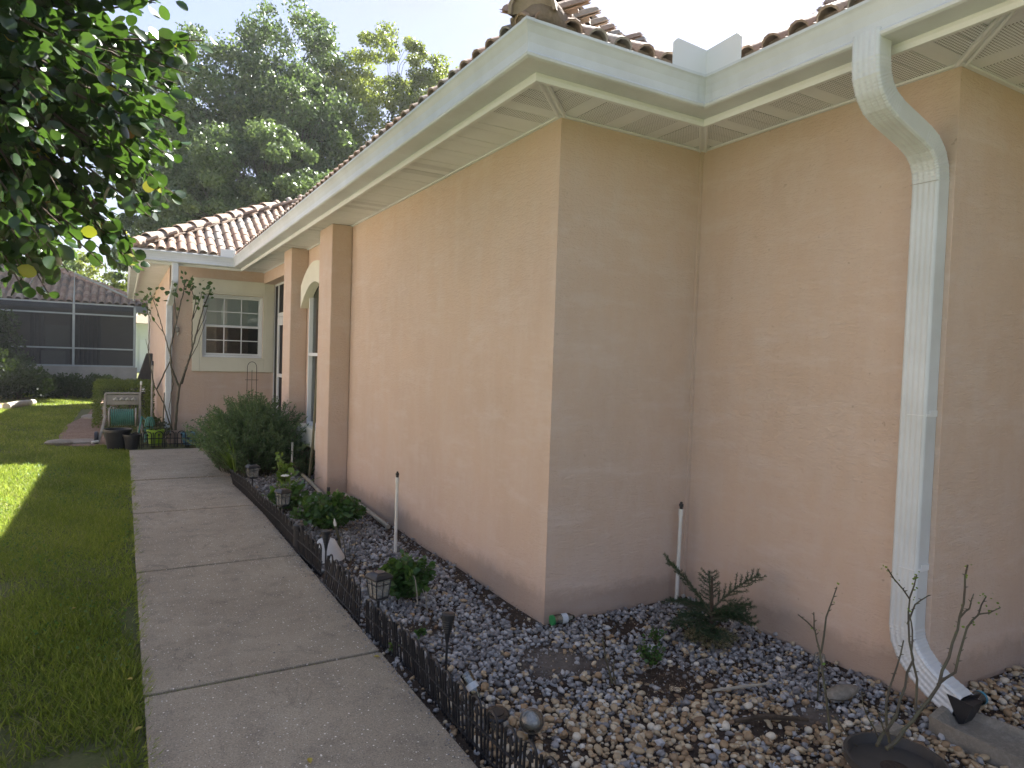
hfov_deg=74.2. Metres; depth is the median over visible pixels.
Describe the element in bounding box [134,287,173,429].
climbing rose
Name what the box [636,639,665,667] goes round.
seedling plant
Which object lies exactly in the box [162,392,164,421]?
garden tool
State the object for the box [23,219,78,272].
oak tree
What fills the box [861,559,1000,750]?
thorny rose
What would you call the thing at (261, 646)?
sidewalk
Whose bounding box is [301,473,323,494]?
ground pipe
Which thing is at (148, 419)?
garden hose
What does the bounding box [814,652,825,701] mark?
plastic globe light
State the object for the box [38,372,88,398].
bush
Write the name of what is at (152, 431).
plant pot
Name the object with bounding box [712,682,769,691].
wood sliver
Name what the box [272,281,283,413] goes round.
screen door
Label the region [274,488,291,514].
solar lantern
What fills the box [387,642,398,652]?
weed
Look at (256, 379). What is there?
wire trellis
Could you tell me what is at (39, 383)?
bush
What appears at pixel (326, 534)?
solar torch
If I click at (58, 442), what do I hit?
pale rock
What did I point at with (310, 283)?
arched window
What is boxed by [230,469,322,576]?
edging fence
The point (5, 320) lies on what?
bush
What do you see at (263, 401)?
feathery bush
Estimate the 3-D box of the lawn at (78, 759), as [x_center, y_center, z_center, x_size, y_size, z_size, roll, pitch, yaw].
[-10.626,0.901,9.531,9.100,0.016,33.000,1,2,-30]
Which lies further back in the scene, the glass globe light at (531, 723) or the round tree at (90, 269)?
the round tree at (90, 269)
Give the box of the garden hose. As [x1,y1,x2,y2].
[138,416,154,441]
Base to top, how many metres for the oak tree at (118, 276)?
14.453 m
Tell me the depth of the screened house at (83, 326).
22.88 m
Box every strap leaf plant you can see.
[211,436,235,472]
[277,474,319,486]
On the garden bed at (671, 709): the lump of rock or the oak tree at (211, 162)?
the lump of rock
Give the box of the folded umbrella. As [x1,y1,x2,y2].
[129,353,152,407]
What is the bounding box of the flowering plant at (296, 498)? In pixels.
[262,474,310,511]
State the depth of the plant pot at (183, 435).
11.14 m
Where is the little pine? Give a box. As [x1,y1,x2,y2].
[662,553,766,650]
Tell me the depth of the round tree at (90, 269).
41.26 m
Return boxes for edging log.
[3,399,36,408]
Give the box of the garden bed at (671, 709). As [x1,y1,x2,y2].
[228,465,1023,767]
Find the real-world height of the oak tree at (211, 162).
11.031 m
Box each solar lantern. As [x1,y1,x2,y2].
[245,464,259,485]
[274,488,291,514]
[365,570,392,620]
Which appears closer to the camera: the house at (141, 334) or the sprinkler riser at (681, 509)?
the sprinkler riser at (681, 509)
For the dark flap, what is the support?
attached to the house at (557, 306)
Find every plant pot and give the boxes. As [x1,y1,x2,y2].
[103,428,132,448]
[122,433,140,449]
[146,429,164,444]
[180,431,197,444]
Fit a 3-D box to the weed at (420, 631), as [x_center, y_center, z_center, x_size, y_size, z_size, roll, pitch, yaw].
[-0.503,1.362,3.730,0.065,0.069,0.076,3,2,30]
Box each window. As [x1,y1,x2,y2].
[192,277,274,372]
[296,260,319,449]
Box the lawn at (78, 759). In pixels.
[0,393,147,767]
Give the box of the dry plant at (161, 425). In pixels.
[143,417,170,439]
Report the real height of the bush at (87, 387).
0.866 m
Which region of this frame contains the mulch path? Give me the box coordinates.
[59,398,116,446]
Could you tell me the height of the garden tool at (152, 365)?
1.337 m
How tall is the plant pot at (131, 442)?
0.230 m
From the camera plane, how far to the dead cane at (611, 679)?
3.23 m
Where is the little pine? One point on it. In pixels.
(705, 629)
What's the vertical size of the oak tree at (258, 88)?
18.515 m
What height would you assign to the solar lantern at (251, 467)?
0.386 m
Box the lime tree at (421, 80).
[291,19,458,165]
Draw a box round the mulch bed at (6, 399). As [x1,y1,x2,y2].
[0,396,33,407]
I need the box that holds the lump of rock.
[824,684,859,700]
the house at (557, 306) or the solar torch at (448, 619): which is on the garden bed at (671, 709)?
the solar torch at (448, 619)
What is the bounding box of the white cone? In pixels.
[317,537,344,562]
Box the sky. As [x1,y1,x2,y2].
[22,0,824,315]
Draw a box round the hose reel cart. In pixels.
[94,392,146,443]
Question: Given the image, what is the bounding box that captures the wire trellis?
[245,362,257,401]
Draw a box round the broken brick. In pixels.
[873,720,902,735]
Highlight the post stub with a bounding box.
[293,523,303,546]
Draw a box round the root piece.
[734,713,808,722]
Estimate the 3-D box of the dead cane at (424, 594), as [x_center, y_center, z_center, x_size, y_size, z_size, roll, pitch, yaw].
[-0.549,1.299,4.203,0.137,0.237,0.015,1,2,-30]
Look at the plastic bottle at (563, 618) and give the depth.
3.98 m
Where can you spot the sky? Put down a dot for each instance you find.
(452, 28)
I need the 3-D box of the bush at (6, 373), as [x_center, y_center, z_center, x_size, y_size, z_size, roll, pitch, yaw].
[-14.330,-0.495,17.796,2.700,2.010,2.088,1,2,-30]
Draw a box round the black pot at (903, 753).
[843,732,950,767]
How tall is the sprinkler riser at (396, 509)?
0.707 m
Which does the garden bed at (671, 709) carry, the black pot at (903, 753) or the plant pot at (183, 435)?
the black pot at (903, 753)
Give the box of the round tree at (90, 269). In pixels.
[67,248,140,314]
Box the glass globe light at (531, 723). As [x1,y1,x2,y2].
[519,707,543,743]
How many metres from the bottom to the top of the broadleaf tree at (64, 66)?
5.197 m
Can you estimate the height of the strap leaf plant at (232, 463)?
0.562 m
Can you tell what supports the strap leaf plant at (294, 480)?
on the garden bed at (671, 709)
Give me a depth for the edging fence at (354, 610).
4.24 m
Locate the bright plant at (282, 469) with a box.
[270,452,298,484]
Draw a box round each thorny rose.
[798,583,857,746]
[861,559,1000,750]
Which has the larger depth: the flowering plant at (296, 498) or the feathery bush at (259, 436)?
the feathery bush at (259, 436)
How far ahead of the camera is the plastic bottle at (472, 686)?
3.09 m
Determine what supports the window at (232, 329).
in the house at (557, 306)
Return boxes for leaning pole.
[308,366,316,478]
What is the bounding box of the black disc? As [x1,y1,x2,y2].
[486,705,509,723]
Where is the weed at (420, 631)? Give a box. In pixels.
[413,624,426,638]
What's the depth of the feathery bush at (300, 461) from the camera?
8.56 m
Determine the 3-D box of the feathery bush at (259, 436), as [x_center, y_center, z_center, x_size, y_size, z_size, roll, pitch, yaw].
[-3.436,0.604,8.971,1.658,1.100,2.266,1,2,-30]
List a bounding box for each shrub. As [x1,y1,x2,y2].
[289,489,366,529]
[378,549,436,599]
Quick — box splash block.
[928,705,1023,767]
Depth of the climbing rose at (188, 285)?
11.20 m
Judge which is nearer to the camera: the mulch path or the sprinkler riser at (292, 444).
the sprinkler riser at (292, 444)
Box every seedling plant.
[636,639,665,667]
[642,626,667,643]
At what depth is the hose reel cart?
11.12 m
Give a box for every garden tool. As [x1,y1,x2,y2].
[137,381,141,431]
[150,361,153,416]
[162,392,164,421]
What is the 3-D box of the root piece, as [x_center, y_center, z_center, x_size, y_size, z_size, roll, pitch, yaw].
[1.124,1.444,2.925,0.333,0.044,0.024,2,2,-4]
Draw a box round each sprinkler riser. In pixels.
[291,438,293,477]
[394,471,398,552]
[674,502,683,598]
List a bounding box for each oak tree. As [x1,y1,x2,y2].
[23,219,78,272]
[92,0,369,265]
[110,99,191,280]
[136,115,332,227]
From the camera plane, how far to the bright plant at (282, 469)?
7.68 m
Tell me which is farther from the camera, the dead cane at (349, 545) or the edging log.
the edging log
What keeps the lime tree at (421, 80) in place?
on the ground at (167, 447)
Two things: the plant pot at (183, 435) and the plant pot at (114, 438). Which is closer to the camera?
the plant pot at (114, 438)
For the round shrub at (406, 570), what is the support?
on the garden bed at (671, 709)
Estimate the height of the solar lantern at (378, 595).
0.406 m
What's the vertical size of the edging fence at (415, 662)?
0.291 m
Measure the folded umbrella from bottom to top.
1.420 m
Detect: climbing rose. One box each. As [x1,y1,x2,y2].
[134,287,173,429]
[160,270,214,429]
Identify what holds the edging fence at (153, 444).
on the ground at (167, 447)
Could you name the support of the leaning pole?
on the garden bed at (671, 709)
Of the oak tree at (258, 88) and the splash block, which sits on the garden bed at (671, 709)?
the splash block
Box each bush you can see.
[0,308,35,368]
[0,348,30,394]
[0,359,60,399]
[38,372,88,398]
[78,373,131,398]
[180,390,309,477]
[227,391,280,415]
[289,443,314,475]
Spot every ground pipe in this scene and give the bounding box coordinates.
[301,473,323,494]
[344,492,389,528]
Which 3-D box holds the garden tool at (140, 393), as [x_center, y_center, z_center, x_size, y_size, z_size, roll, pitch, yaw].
[-6.284,0.455,11.412,0.032,0.988,0.506,1,2,-24]
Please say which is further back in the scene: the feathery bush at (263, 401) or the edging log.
the edging log
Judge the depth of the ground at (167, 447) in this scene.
11.36 m
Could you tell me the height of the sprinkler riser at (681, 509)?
0.717 m
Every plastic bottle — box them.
[460,670,480,696]
[549,613,574,625]
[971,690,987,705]
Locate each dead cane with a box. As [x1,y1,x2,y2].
[339,522,355,562]
[414,577,433,611]
[602,637,615,683]
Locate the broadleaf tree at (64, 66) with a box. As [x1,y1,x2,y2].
[0,0,217,298]
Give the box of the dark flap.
[953,694,980,715]
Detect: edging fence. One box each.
[131,430,198,448]
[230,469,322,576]
[320,554,361,624]
[363,599,558,767]
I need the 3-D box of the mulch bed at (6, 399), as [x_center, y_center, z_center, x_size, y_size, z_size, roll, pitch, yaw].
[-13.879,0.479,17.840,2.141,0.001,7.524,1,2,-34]
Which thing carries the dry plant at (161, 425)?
on the ground at (167, 447)
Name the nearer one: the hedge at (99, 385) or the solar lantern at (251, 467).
the solar lantern at (251, 467)
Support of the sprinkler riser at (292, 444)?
on the garden bed at (671, 709)
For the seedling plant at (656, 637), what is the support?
on the garden bed at (671, 709)
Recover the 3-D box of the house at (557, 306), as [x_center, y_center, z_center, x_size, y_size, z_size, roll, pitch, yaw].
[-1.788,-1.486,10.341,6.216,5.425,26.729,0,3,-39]
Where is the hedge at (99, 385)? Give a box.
[91,378,154,429]
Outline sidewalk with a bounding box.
[127,448,477,767]
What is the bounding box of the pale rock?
[44,439,72,445]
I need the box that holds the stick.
[333,518,341,549]
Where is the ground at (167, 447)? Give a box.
[127,372,202,449]
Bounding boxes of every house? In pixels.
[0,264,147,392]
[127,0,1023,723]
[135,314,147,371]
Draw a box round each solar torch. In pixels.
[322,529,330,573]
[441,611,454,680]
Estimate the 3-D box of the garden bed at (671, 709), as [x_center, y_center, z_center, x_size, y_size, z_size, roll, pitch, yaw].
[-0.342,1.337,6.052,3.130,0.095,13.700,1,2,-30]
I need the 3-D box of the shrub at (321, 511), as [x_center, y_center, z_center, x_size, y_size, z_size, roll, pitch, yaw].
[-1.628,1.127,6.036,0.694,0.364,0.713,1,2,-30]
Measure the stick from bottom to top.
0.272 m

